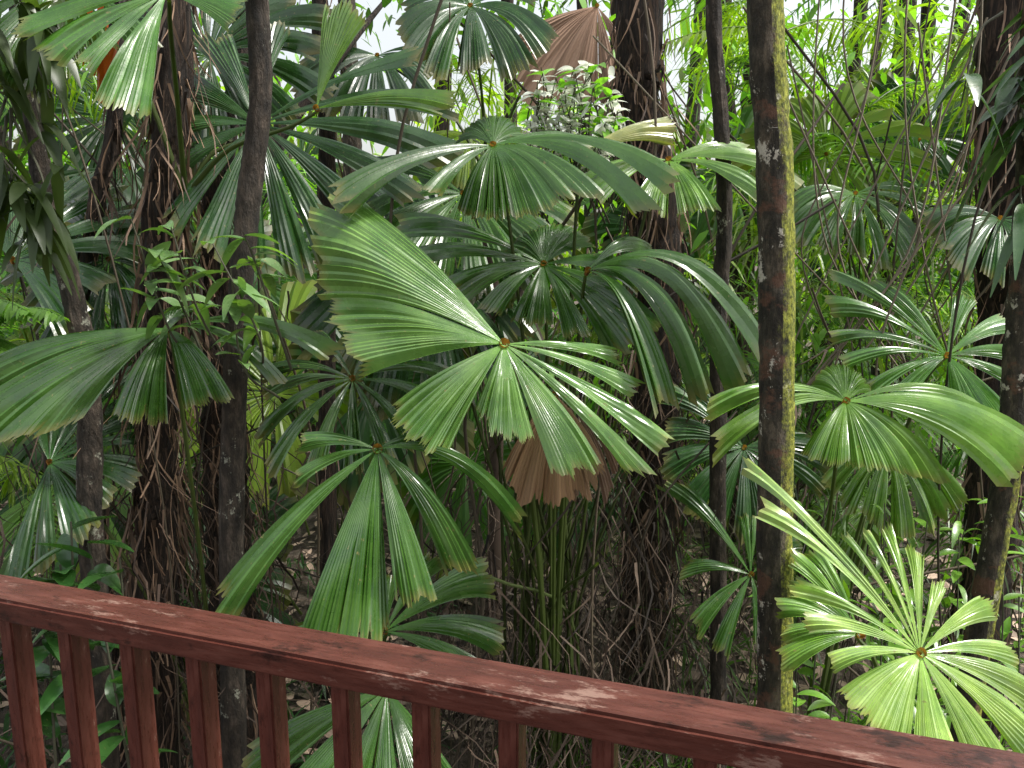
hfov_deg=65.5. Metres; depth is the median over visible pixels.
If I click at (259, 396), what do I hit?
background tree
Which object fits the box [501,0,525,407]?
background tree
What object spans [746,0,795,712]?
mossy tree
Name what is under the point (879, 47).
background tree
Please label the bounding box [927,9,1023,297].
broadleaf tree branch
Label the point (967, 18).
background tree
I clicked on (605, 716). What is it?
wooden railing
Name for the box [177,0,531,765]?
palm tree
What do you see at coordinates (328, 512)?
slender tree
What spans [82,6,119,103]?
red young leaves
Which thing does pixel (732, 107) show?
background tree
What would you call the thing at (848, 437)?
fan palm
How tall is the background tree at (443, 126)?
16.063 m
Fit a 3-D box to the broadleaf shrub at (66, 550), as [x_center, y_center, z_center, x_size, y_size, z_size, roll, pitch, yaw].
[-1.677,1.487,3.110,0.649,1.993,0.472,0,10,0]
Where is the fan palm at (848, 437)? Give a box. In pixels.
[657,268,1023,718]
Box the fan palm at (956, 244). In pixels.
[794,180,1011,288]
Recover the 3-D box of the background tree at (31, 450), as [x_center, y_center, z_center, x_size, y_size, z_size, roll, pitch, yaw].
[-6.580,-7.313,11.911,2.983,16.729,3.588,8,13,37]
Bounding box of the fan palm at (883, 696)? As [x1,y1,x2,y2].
[741,456,1023,753]
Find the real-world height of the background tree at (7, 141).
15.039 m
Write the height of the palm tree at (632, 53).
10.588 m
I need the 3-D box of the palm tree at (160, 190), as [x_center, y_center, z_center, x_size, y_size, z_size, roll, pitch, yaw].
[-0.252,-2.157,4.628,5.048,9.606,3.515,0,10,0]
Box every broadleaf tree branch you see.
[0,0,102,310]
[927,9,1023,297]
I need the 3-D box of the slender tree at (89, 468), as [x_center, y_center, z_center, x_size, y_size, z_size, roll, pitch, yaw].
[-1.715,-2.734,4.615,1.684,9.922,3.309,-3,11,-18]
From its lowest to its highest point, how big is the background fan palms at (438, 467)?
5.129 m
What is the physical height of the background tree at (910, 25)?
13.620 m
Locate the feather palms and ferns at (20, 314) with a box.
[0,0,1023,577]
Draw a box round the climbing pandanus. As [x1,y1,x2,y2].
[0,0,1023,713]
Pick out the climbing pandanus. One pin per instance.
(814, 250)
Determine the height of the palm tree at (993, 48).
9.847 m
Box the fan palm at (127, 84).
[0,0,463,284]
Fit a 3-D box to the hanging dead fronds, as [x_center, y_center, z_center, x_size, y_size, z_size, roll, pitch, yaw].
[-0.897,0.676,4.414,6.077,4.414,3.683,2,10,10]
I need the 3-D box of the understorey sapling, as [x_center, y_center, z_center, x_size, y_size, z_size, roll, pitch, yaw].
[-1.052,-0.240,2.775,0.638,0.680,0.462,0,10,0]
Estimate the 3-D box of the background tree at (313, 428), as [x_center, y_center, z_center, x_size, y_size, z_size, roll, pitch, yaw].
[-2.888,-7.040,11.726,2.521,16.267,2.608,-3,10,-17]
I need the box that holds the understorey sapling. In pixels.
[94,215,297,398]
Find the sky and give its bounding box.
[1,0,977,249]
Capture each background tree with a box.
[0,125,21,293]
[2,250,32,453]
[247,62,305,453]
[249,200,271,482]
[272,74,317,431]
[338,0,373,450]
[428,6,453,455]
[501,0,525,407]
[576,0,599,415]
[598,0,618,529]
[682,0,705,253]
[722,0,736,322]
[726,19,755,541]
[806,0,868,434]
[824,0,888,406]
[871,0,916,517]
[889,0,936,497]
[915,0,970,297]
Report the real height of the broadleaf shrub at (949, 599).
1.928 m
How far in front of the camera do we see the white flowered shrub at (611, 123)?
3.78 m
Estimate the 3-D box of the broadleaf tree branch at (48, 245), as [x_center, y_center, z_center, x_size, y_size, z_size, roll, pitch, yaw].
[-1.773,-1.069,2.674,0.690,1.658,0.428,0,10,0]
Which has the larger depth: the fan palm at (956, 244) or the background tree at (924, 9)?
the background tree at (924, 9)
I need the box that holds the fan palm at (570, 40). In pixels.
[289,0,616,660]
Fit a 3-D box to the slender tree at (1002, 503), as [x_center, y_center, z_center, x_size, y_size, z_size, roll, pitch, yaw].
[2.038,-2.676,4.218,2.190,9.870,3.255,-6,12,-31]
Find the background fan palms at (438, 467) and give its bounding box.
[0,67,982,721]
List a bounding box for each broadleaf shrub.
[0,516,177,767]
[748,495,1023,746]
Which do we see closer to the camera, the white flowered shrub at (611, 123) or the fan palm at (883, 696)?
the fan palm at (883, 696)
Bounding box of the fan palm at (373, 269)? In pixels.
[293,115,804,767]
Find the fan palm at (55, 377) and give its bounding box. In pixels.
[0,169,345,748]
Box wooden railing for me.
[0,575,1023,767]
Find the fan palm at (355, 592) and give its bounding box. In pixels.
[215,330,527,767]
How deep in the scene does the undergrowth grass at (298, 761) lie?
4.70 m
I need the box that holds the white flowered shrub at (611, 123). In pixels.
[518,60,643,224]
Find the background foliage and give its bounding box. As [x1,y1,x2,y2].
[0,0,1023,556]
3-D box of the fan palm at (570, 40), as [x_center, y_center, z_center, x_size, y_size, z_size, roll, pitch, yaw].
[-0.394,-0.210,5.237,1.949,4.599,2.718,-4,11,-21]
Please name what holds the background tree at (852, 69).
on the ground at (312, 520)
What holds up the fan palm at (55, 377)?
on the ground at (312, 520)
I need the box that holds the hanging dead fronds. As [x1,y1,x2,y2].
[0,114,881,767]
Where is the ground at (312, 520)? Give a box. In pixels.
[0,250,1023,767]
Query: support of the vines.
on the ground at (312, 520)
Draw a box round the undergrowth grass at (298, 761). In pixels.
[0,553,1013,767]
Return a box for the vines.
[0,0,1023,767]
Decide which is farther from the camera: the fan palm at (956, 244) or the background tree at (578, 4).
the background tree at (578, 4)
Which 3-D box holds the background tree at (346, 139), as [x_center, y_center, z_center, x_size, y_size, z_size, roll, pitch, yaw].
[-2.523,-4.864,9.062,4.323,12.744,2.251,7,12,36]
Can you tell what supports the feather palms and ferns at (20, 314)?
on the ground at (312, 520)
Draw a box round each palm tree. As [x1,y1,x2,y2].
[73,0,251,767]
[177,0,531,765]
[585,0,706,766]
[926,0,1023,745]
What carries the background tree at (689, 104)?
on the ground at (312, 520)
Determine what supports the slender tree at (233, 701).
on the ground at (312, 520)
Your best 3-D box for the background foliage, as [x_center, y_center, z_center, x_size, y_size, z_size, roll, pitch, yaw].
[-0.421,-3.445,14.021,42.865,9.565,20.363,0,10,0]
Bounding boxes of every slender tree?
[9,3,120,767]
[63,0,148,767]
[219,0,272,767]
[299,0,356,701]
[705,0,732,767]
[950,0,1023,741]
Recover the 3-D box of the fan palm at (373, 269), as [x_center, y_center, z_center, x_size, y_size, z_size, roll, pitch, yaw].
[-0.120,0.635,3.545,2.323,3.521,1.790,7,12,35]
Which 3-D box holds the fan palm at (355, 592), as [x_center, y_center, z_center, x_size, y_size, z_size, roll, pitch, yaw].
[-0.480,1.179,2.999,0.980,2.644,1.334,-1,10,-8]
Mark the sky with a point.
(388, 37)
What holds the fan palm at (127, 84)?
on the ground at (312, 520)
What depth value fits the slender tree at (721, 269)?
3.54 m
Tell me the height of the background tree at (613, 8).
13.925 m
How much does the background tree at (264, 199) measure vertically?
15.449 m
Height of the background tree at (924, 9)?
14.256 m
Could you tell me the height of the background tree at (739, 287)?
13.120 m

